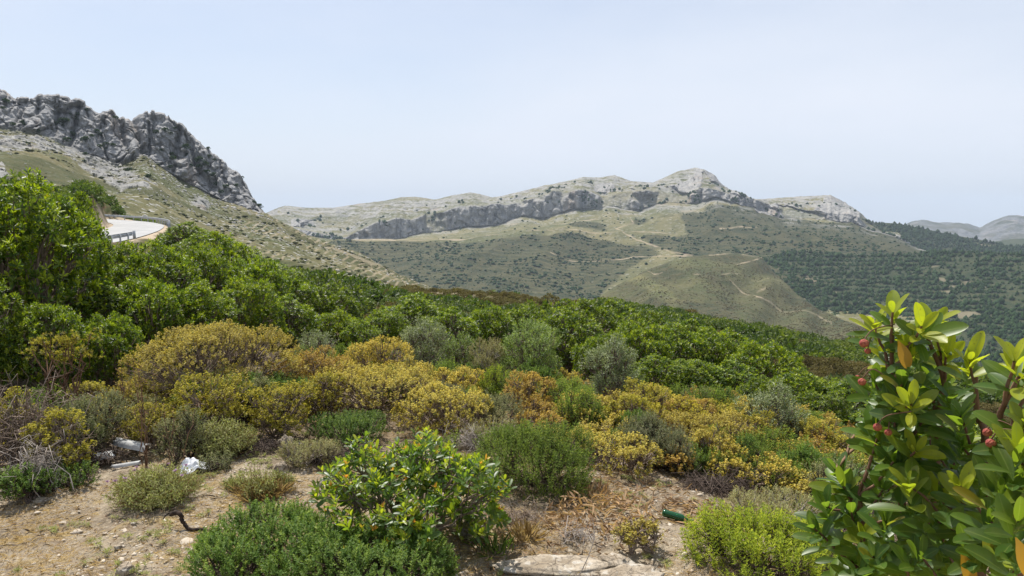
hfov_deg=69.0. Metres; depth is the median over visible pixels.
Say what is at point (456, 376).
spurge bush
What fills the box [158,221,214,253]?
strawberry tree
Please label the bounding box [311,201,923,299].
scrub
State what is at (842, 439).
spurge bush
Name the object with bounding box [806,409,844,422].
heath bush
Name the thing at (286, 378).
shrub
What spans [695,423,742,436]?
heath bush
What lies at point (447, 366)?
heath bush
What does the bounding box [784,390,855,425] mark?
strawberry tree
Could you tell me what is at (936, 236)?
forest
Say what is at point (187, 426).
shrub
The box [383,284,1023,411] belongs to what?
scrub
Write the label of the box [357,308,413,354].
strawberry tree
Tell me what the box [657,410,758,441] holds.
spurge bush
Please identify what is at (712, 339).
strawberry tree
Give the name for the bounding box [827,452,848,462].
shrub
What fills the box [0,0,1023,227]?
sky
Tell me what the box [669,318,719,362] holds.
strawberry tree
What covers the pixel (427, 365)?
spurge bush
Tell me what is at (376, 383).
shrub
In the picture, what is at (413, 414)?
spurge bush
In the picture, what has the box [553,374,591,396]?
heath bush
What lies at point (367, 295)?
mastic shrub
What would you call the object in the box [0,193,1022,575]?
ground
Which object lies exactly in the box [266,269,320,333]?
strawberry tree
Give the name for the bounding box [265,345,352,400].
spurge bush
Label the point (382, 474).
strawberry tree
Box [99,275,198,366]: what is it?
strawberry tree
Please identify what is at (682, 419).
spurge bush
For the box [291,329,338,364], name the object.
wild olive
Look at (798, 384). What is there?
strawberry tree
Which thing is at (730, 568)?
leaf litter
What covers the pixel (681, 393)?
shrub
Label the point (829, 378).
mastic shrub
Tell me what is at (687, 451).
shrub
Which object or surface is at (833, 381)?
strawberry tree
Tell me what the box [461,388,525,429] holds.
shrub
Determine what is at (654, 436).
shrub
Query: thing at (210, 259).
strawberry tree
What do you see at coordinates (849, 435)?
shrub
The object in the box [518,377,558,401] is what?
spurge bush
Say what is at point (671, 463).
spurge bush
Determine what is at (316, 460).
brushwood
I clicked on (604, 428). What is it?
spurge bush
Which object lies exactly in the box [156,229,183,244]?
strawberry tree
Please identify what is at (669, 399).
spurge bush
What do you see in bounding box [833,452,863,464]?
heath bush
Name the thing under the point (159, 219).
guardrail
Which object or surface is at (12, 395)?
spurge bush
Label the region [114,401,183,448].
spurge bush
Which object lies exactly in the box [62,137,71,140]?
cliff shrub
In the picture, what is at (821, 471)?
shrub
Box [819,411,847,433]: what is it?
spurge bush
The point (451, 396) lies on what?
shrub
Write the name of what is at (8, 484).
shrub
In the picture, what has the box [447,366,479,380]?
spurge bush
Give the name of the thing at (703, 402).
spurge bush
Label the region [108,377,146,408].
spurge bush
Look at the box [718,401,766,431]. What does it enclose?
spurge bush
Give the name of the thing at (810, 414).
heath bush
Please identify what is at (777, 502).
shrub
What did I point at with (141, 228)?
road
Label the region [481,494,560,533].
brushwood
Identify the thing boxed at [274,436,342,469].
shrub
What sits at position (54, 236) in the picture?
strawberry tree
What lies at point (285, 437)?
rock
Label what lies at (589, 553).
dead branch
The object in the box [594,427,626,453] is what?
shrub
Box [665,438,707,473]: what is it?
shrub
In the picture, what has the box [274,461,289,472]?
stone
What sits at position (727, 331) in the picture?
strawberry tree
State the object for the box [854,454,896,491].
spurge bush
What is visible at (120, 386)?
dry stalk
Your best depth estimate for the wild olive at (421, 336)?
12.22 m
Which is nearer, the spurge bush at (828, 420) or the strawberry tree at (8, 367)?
the strawberry tree at (8, 367)
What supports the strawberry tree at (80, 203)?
on the ground at (98, 509)
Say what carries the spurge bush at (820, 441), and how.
on the ground at (98, 509)
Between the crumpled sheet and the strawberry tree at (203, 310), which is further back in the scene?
the strawberry tree at (203, 310)
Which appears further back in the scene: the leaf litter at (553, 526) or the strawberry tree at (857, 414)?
the strawberry tree at (857, 414)
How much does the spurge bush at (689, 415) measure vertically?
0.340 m
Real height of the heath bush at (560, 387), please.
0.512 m
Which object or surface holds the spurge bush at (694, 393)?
on the ground at (98, 509)
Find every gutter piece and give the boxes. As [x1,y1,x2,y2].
[84,450,115,461]
[110,460,140,467]
[112,437,151,451]
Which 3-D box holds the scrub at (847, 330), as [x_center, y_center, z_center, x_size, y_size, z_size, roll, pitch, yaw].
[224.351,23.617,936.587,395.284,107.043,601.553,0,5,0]
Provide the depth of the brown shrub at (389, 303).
39.01 m
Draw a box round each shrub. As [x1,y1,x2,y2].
[0,461,56,503]
[17,406,99,470]
[28,458,100,494]
[54,420,105,451]
[57,118,66,123]
[57,387,134,451]
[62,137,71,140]
[80,136,90,141]
[120,389,174,433]
[124,367,159,388]
[150,404,218,464]
[157,244,188,258]
[164,378,224,418]
[177,494,342,575]
[185,415,259,457]
[194,156,204,161]
[198,449,234,472]
[222,372,284,426]
[242,371,285,410]
[267,371,317,410]
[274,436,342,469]
[290,513,459,575]
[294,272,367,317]
[305,408,390,446]
[331,284,369,315]
[346,295,375,318]
[359,364,397,403]
[361,292,371,308]
[368,351,408,371]
[372,301,400,309]
[383,299,448,321]
[428,381,473,416]
[437,306,467,313]
[441,308,531,366]
[456,516,486,542]
[458,415,517,445]
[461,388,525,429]
[465,336,508,384]
[466,362,484,371]
[509,299,539,310]
[512,298,589,321]
[516,357,562,386]
[584,304,618,314]
[593,379,605,396]
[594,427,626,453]
[614,407,652,428]
[615,409,671,444]
[618,413,686,466]
[650,428,698,473]
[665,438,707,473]
[678,384,717,399]
[692,439,777,490]
[703,386,739,403]
[709,433,766,469]
[722,484,821,542]
[771,441,826,490]
[789,492,873,543]
[801,454,883,504]
[804,457,887,501]
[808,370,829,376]
[816,416,845,433]
[820,373,871,421]
[825,431,852,449]
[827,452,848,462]
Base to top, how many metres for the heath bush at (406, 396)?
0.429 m
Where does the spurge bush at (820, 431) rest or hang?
on the ground at (98, 509)
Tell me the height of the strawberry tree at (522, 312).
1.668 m
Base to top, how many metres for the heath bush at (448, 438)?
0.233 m
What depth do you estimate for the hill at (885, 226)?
1872.95 m
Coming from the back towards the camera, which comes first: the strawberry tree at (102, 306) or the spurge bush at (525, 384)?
the strawberry tree at (102, 306)
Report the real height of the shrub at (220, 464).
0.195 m
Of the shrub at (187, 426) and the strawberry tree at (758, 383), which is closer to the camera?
the shrub at (187, 426)
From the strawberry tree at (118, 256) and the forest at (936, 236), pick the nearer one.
the strawberry tree at (118, 256)
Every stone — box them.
[32,496,50,502]
[70,529,83,533]
[114,543,122,549]
[115,562,134,575]
[180,537,193,544]
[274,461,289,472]
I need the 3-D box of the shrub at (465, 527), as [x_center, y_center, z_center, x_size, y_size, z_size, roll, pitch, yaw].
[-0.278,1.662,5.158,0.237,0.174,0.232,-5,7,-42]
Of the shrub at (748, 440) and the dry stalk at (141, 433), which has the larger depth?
the shrub at (748, 440)
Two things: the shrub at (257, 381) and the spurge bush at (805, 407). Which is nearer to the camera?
the shrub at (257, 381)
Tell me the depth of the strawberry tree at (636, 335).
14.72 m
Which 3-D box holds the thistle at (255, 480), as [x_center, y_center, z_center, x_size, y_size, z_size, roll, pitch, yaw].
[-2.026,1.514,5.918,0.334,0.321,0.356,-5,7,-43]
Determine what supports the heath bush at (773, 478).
on the ground at (98, 509)
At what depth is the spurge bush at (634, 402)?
8.34 m
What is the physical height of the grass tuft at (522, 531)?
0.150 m
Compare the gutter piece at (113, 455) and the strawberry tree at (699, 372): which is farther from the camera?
the strawberry tree at (699, 372)
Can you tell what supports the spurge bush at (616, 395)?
on the ground at (98, 509)
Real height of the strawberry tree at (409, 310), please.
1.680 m
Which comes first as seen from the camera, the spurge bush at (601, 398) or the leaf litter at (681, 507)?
the leaf litter at (681, 507)
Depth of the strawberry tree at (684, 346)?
15.74 m
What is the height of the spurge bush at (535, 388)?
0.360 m
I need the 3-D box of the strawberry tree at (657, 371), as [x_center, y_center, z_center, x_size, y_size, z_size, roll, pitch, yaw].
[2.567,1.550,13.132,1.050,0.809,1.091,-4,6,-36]
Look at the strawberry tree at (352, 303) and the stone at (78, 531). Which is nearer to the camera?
the stone at (78, 531)
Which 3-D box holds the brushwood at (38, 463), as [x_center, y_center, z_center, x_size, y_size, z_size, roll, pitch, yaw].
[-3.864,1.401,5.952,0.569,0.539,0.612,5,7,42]
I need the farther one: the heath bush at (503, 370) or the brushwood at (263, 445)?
the heath bush at (503, 370)
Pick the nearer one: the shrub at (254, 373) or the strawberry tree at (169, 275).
the shrub at (254, 373)
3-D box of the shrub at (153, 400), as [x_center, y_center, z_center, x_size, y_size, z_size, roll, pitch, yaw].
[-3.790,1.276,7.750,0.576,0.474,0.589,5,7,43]
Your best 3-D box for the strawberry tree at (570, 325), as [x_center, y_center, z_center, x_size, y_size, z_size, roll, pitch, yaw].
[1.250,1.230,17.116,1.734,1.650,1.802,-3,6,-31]
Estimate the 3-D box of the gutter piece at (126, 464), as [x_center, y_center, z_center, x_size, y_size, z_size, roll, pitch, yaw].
[-3.427,1.565,6.616,0.254,0.025,0.048,-1,19,-43]
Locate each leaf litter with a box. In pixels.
[0,404,806,575]
[449,515,627,575]
[537,488,664,535]
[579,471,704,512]
[651,495,760,537]
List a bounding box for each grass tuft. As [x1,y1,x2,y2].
[223,473,303,505]
[309,478,335,493]
[462,530,514,560]
[492,515,549,543]
[553,477,612,499]
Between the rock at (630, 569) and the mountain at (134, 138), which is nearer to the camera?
the rock at (630, 569)
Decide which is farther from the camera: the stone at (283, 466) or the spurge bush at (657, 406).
the spurge bush at (657, 406)
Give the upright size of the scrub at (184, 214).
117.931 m
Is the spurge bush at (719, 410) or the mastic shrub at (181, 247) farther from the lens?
the mastic shrub at (181, 247)
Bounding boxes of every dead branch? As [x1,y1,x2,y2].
[163,510,222,533]
[579,518,593,575]
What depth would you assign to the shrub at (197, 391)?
7.93 m
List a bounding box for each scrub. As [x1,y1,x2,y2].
[0,131,433,287]
[0,171,1017,404]
[151,238,699,331]
[287,180,923,246]
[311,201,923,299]
[364,302,1011,426]
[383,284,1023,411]
[600,254,872,339]
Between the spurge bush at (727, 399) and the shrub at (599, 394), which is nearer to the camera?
the spurge bush at (727, 399)
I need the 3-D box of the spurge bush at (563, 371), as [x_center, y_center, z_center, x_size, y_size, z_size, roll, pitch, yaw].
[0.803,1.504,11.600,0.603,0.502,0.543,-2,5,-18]
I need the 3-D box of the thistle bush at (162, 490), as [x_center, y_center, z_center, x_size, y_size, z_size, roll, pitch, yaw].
[-2.779,1.531,5.812,0.731,0.330,0.750,0,5,0]
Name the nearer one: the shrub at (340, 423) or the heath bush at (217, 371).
the shrub at (340, 423)
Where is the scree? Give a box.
[0,131,423,284]
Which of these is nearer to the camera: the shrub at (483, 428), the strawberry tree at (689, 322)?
the shrub at (483, 428)
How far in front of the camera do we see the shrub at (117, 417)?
7.03 m
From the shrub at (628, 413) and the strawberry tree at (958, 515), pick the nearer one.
the strawberry tree at (958, 515)
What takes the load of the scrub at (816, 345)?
on the ground at (98, 509)
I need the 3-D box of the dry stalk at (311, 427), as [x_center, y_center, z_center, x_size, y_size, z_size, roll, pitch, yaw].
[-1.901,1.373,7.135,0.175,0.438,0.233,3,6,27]
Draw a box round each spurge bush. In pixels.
[0,386,37,465]
[19,327,102,409]
[55,380,109,410]
[74,395,139,441]
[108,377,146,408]
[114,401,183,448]
[117,319,313,406]
[126,379,174,411]
[152,394,214,431]
[167,372,255,428]
[243,379,317,437]
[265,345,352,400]
[280,383,322,420]
[296,371,350,417]
[313,360,439,422]
[340,334,414,382]
[389,381,494,438]
[392,354,440,396]
[402,365,439,405]
[434,364,484,399]
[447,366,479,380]
[500,369,557,411]
[512,409,569,432]
[517,394,557,420]
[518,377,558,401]
[527,386,540,405]
[535,425,603,451]
[551,389,626,431]
[552,367,580,387]
[569,372,591,387]
[575,418,623,449]
[578,431,665,478]
[598,389,640,413]
[604,410,634,432]
[605,394,652,428]
[610,515,664,554]
[621,376,672,414]
[626,399,667,426]
[629,383,683,413]
[631,405,674,432]
[641,436,695,474]
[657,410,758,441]
[658,409,701,434]
[663,392,726,424]
[667,411,700,436]
[668,394,712,424]
[679,385,708,406]
[682,434,717,451]
[690,425,742,467]
[695,419,742,455]
[703,443,797,492]
[706,398,734,415]
[708,398,750,410]
[710,388,747,402]
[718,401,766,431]
[718,416,764,439]
[733,411,781,439]
[742,397,785,424]
[751,437,827,487]
[776,415,843,451]
[778,468,859,513]
[788,399,819,418]
[795,423,845,451]
[804,434,840,458]
[810,415,840,427]
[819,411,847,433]
[825,448,890,489]
[826,433,866,459]
[834,420,854,437]
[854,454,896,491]
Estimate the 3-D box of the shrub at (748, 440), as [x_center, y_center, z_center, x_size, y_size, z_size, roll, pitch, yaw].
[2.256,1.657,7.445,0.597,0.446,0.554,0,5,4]
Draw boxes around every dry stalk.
[113,355,130,435]
[123,359,157,467]
[155,397,201,467]
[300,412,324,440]
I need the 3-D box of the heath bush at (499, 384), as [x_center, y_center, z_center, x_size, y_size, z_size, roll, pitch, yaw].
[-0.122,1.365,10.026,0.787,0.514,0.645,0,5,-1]
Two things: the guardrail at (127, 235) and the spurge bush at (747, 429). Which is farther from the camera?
the guardrail at (127, 235)
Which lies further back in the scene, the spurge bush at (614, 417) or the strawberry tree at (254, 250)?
the strawberry tree at (254, 250)
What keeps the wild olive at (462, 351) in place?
on the ground at (98, 509)
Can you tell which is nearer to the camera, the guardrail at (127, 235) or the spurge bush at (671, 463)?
the spurge bush at (671, 463)
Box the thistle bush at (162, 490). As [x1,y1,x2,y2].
[101,461,207,513]
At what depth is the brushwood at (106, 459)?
6.72 m
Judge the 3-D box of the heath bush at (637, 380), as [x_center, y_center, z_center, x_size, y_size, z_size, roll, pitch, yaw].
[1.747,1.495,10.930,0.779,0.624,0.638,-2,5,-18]
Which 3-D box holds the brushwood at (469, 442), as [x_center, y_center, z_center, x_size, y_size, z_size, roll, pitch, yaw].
[-0.428,1.483,7.576,0.589,0.438,0.601,-2,6,-25]
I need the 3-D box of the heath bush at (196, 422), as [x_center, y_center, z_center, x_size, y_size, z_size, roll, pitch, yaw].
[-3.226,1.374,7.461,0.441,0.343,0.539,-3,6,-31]
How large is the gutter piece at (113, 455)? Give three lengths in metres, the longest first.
0.300 x 0.096 x 0.049 m
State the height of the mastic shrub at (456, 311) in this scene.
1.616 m
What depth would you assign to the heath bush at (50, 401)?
7.52 m
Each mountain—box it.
[0,89,431,289]
[267,168,937,331]
[907,215,1023,241]
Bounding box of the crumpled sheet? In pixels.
[180,457,213,473]
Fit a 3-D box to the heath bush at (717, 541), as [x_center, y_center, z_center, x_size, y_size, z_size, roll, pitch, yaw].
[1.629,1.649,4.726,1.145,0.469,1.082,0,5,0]
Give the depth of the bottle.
5.64 m
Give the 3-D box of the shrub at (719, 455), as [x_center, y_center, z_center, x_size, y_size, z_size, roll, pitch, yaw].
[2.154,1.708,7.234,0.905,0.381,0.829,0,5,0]
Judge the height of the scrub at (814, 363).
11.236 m
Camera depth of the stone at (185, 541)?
5.09 m
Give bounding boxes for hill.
[596,253,879,339]
[763,251,1023,366]
[869,222,1018,250]
[995,238,1023,245]
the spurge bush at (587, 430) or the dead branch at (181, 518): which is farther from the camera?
the spurge bush at (587, 430)
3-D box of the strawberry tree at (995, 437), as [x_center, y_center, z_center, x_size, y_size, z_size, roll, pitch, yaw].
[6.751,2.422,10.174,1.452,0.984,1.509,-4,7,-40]
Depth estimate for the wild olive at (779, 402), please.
9.22 m
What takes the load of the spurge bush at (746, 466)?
on the ground at (98, 509)
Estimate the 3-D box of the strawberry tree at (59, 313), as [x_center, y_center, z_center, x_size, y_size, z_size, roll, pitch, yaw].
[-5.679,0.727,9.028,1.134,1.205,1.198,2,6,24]
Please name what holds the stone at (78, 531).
on the ground at (98, 509)
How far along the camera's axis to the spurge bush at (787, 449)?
7.71 m
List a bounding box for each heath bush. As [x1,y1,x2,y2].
[3,381,75,420]
[173,408,211,440]
[196,361,234,382]
[215,372,277,421]
[293,344,326,371]
[327,341,367,366]
[382,376,418,410]
[429,358,466,379]
[430,429,464,449]
[459,384,484,408]
[471,415,598,503]
[472,363,511,400]
[478,363,509,388]
[480,370,523,403]
[535,376,588,409]
[552,383,606,432]
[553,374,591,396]
[567,395,610,430]
[607,368,654,393]
[653,380,692,403]
[675,497,844,575]
[686,383,734,408]
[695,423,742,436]
[739,429,767,448]
[747,424,800,451]
[761,454,811,498]
[771,435,839,465]
[792,408,825,422]
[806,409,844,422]
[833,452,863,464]
[848,450,895,501]
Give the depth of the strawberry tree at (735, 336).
17.21 m
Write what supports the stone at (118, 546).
on the ground at (98, 509)
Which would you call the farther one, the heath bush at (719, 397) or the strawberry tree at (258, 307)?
the strawberry tree at (258, 307)
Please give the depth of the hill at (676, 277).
1027.72 m
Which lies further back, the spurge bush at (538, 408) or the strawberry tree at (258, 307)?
the strawberry tree at (258, 307)
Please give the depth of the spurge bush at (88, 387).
8.27 m
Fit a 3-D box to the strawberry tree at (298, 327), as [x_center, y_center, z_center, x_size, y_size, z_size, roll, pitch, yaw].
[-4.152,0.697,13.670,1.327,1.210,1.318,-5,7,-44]
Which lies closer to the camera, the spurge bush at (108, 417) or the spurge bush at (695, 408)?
the spurge bush at (108, 417)
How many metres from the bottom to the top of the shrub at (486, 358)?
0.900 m
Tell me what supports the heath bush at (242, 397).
on the ground at (98, 509)
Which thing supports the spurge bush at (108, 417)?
on the ground at (98, 509)
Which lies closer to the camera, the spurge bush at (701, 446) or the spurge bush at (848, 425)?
the spurge bush at (701, 446)
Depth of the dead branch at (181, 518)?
5.27 m
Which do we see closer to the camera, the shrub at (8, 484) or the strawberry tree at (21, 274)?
the shrub at (8, 484)
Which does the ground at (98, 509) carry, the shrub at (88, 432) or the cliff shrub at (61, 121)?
the shrub at (88, 432)
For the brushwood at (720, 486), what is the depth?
6.59 m
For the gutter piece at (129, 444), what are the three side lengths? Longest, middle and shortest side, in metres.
0.406 x 0.104 x 0.053 m
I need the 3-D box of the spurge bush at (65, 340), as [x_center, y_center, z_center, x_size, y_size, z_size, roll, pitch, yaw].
[-4.605,0.964,7.634,0.785,1.112,0.409,-3,6,-26]
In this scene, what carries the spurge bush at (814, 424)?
on the ground at (98, 509)
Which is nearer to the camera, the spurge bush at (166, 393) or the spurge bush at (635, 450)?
the spurge bush at (635, 450)
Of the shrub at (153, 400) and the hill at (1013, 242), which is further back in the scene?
the hill at (1013, 242)
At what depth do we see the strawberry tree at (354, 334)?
14.23 m
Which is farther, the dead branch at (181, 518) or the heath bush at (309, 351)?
the heath bush at (309, 351)
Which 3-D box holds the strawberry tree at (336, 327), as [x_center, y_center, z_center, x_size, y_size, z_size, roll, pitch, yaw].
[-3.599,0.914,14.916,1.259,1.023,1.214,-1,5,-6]
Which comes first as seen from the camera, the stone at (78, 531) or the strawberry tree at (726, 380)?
the stone at (78, 531)
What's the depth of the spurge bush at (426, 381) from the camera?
9.66 m
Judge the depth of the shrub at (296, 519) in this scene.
4.56 m
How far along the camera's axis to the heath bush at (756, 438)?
7.91 m
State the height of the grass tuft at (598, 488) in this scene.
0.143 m
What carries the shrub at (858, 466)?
on the ground at (98, 509)
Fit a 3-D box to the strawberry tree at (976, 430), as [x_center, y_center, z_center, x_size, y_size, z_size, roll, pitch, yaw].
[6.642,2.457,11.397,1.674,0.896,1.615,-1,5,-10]
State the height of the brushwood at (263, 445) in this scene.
0.263 m
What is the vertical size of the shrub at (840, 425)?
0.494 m
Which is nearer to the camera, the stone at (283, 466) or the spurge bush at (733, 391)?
the stone at (283, 466)
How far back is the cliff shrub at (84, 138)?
482.01 m
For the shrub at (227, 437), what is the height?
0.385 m
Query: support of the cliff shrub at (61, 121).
on the mountain at (134, 138)
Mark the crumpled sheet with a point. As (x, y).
(193, 462)
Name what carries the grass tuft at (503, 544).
on the ground at (98, 509)
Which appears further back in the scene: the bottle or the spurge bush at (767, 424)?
the spurge bush at (767, 424)
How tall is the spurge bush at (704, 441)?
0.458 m
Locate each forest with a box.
[764,248,1023,362]
[868,219,1023,252]
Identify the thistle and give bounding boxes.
[219,472,248,489]
[235,459,277,501]
[267,468,297,486]
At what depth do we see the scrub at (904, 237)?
2012.30 m
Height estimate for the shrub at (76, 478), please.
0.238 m
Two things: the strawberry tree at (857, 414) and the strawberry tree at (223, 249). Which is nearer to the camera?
the strawberry tree at (857, 414)
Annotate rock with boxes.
[277,434,292,455]
[490,554,610,575]
[598,552,635,567]
[598,563,664,575]
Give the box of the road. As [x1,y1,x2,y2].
[103,219,163,241]
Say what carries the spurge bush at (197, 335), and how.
on the ground at (98, 509)
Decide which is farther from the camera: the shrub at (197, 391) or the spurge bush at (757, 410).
the spurge bush at (757, 410)
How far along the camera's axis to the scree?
435.76 m
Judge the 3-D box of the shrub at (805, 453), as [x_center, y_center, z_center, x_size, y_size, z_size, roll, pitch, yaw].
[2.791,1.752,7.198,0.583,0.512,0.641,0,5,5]
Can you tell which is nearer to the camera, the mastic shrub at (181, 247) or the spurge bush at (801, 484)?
the spurge bush at (801, 484)
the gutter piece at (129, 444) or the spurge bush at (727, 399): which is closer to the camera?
the gutter piece at (129, 444)
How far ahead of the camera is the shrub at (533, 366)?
11.45 m
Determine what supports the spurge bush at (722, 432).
on the ground at (98, 509)
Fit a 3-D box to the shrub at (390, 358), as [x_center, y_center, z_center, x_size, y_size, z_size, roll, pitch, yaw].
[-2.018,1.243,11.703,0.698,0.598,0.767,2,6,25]
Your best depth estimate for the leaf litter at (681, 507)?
5.94 m
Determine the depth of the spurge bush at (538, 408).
8.64 m
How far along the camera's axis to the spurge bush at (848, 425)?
10.08 m
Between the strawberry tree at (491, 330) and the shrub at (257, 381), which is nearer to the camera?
the shrub at (257, 381)
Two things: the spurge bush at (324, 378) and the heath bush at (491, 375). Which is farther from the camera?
the heath bush at (491, 375)
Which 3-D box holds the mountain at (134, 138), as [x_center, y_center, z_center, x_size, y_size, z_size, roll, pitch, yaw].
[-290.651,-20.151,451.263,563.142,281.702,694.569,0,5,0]
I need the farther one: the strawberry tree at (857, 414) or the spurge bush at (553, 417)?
the strawberry tree at (857, 414)
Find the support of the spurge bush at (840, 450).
on the ground at (98, 509)
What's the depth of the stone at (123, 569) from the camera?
4.67 m
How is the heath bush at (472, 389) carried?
on the ground at (98, 509)
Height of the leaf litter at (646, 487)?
0.226 m
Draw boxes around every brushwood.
[0,365,97,473]
[0,424,73,497]
[52,431,139,468]
[233,428,291,455]
[290,437,374,468]
[437,412,489,452]
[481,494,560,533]
[554,516,609,547]
[667,462,771,501]
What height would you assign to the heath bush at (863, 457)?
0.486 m
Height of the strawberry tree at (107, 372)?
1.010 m
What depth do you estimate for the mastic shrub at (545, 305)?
24.00 m
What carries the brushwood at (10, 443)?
on the ground at (98, 509)
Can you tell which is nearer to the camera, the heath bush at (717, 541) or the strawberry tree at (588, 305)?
the heath bush at (717, 541)
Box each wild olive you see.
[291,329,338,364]
[400,314,451,371]
[435,331,482,367]
[496,316,563,380]
[577,332,644,399]
[732,379,811,440]
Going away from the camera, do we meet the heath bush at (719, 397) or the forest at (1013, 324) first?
the heath bush at (719, 397)
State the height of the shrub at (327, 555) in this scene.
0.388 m
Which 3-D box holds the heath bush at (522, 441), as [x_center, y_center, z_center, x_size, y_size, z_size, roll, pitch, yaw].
[0.220,1.405,6.353,1.193,0.652,1.156,3,6,30]
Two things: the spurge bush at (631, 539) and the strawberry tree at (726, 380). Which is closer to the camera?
the spurge bush at (631, 539)
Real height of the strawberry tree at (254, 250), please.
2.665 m
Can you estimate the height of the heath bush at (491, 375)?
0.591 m
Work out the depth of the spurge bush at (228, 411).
7.45 m
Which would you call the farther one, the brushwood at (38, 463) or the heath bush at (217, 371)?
the heath bush at (217, 371)
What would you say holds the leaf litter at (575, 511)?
on the ground at (98, 509)
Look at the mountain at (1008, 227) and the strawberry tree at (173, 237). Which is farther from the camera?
the mountain at (1008, 227)
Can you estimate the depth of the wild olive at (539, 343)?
11.99 m
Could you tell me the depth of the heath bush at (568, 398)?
8.41 m
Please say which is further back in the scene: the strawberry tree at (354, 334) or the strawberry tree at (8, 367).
the strawberry tree at (354, 334)
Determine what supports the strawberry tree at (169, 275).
on the ground at (98, 509)
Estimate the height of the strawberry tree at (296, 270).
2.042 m
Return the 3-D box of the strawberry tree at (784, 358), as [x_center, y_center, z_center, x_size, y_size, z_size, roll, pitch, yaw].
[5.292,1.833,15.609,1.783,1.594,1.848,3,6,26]
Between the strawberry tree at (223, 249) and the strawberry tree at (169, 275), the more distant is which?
the strawberry tree at (223, 249)
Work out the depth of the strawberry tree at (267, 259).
35.98 m
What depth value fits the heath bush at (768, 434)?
7.90 m
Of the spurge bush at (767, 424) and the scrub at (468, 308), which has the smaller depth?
the spurge bush at (767, 424)
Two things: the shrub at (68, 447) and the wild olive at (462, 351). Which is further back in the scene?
the wild olive at (462, 351)
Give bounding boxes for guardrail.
[105,214,170,227]
[106,231,135,242]
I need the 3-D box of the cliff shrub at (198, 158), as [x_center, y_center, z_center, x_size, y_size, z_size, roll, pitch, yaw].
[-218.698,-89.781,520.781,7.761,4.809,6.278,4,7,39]
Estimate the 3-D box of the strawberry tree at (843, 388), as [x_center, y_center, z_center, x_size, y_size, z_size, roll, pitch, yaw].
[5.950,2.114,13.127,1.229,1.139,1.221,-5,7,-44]
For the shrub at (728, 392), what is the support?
on the ground at (98, 509)
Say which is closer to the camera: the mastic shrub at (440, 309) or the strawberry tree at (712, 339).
the strawberry tree at (712, 339)
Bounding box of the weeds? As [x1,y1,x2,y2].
[13,401,889,575]
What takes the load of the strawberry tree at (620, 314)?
on the ground at (98, 509)
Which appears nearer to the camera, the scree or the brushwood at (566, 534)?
the brushwood at (566, 534)
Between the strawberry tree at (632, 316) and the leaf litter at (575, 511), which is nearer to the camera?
the leaf litter at (575, 511)
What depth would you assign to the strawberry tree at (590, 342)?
14.41 m
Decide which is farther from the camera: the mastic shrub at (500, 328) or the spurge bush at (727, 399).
the mastic shrub at (500, 328)
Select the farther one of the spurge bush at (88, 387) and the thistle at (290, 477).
the spurge bush at (88, 387)
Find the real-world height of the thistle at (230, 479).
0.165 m
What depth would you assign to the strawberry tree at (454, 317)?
15.96 m
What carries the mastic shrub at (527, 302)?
on the ground at (98, 509)
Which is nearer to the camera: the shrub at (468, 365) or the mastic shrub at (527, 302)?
the shrub at (468, 365)
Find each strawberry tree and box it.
[0,165,111,366]
[0,221,28,313]
[0,277,42,397]
[0,300,94,392]
[18,181,114,320]
[54,275,150,360]
[69,310,145,387]
[82,239,166,319]
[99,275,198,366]
[110,237,201,336]
[152,278,240,365]
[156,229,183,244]
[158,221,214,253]
[162,244,238,325]
[172,230,234,250]
[182,231,260,291]
[204,277,288,353]
[206,255,292,326]
[212,238,261,262]
[230,253,288,272]
[259,293,321,355]
[264,263,304,278]
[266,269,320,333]
[297,282,364,333]
[302,309,359,354]
[307,425,516,570]
[337,317,383,359]
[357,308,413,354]
[378,292,439,344]
[413,306,480,363]
[451,303,521,363]
[496,304,559,364]
[528,306,602,375]
[544,297,620,349]
[569,331,626,381]
[588,299,641,331]
[604,318,675,380]
[616,308,679,351]
[628,353,688,392]
[640,321,708,383]
[662,358,722,390]
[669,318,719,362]
[673,326,745,379]
[697,332,773,386]
[701,358,764,393]
[713,327,748,340]
[721,339,809,401]
[735,374,797,416]
[763,366,829,410]
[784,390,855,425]
[792,290,1023,575]
[802,377,859,412]
[818,378,871,425]
[837,409,863,427]
[926,422,998,445]
[967,429,1011,462]
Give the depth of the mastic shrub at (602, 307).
38.24 m
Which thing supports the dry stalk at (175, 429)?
on the ground at (98, 509)
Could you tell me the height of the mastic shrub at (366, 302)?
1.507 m
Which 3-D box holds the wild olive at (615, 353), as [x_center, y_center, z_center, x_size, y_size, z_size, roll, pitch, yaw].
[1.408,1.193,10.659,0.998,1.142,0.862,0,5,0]
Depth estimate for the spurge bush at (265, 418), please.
7.56 m
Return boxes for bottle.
[662,509,693,520]
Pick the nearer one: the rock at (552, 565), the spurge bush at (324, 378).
the rock at (552, 565)
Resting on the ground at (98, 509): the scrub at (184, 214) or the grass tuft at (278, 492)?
the grass tuft at (278, 492)
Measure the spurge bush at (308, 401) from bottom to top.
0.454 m
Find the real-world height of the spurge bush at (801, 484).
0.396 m

